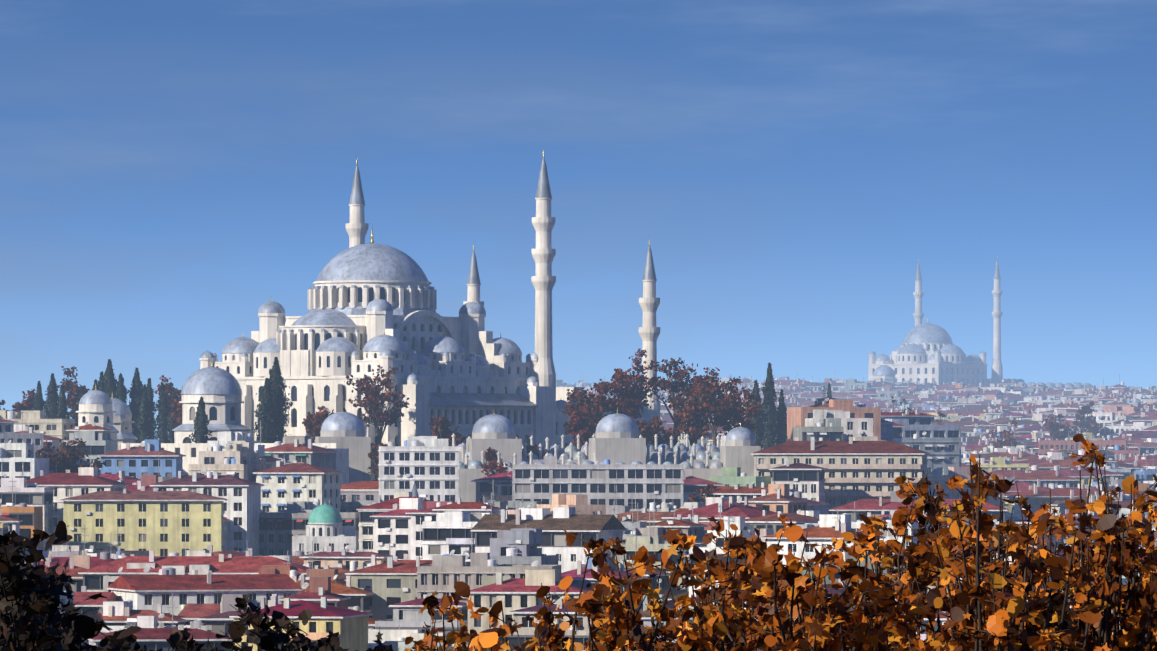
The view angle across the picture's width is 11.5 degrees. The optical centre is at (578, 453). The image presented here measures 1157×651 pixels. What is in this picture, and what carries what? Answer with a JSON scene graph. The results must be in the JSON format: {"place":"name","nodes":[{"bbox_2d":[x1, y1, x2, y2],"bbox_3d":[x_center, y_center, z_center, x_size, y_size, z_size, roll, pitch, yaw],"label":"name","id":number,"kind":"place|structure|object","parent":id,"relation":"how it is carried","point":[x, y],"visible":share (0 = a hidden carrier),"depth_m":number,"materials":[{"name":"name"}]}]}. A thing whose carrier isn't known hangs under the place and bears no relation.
{"place":"outdoors","nodes":[
{"label":"outdoors","id":0,"kind":"place"},
{"bbox_2d":[371,460,378,480],"bbox_3d":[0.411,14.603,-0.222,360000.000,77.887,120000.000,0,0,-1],"label":"ground","id":1,"kind":"structure","parent":0,"point":[372,473],"depth_m":1333.45,"materials":[{"name":"stone"}]},
{"bbox_2d":[0,521,393,650],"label":"foliage","id":2,"kind":"object","parent":1,"relation":"on","point":[33,617],"visible":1,"depth_m":31.49,"materials":[{"name":"black plant"}]},
{"bbox_2d":[76,150,659,475],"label":"mosque","id":3,"kind":"structure","parent":1,"relation":"on","point":[372,305],"depth_m":1384.19,"materials":[{"name":"stone"}]},
{"bbox_2d":[315,409,760,501],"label":"madrasa domes","id":4,"kind":"structure","parent":1,"relation":"on","point":[616,439],"depth_m":1290.29,"materials":[{"name":"stone"}]},
{"bbox_2d":[0,349,1132,558],"bbox_3d":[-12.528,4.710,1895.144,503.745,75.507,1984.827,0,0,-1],"label":"trees","id":5,"kind":"object","parent":1,"relation":"on","point":[627,401],"visible":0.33,"depth_m":1341.19,"materials":[{"name":"green plant"}]},
{"bbox_2d":[0,374,1156,650],"bbox_3d":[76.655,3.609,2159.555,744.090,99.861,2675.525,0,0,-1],"label":"city buildings","id":6,"kind":"structure","parent":1,"relation":"on","point":[158,546],"depth_m":1172.04,"materials":[{"name":"stone"}]},
{"bbox_2d":[404,432,1156,650],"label":"autumn tree","id":7,"kind":"object","parent":1,"relation":"on","point":[987,607],"visible":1,"depth_m":38.13,"materials":[{"name":"orange plant"}]},
{"bbox_2d":[868,258,1090,389],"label":"distant mosque","id":8,"kind":"structure","parent":1,"relation":"on","point":[927,352],"depth_m":3089.59,"materials":[{"name":"stone"}]},
{"bbox_2d":[0,0,1156,438],"label":"sky","id":9,"kind":"structure","parent":0,"point":[169,169],"materials":[{"name":"blue"}]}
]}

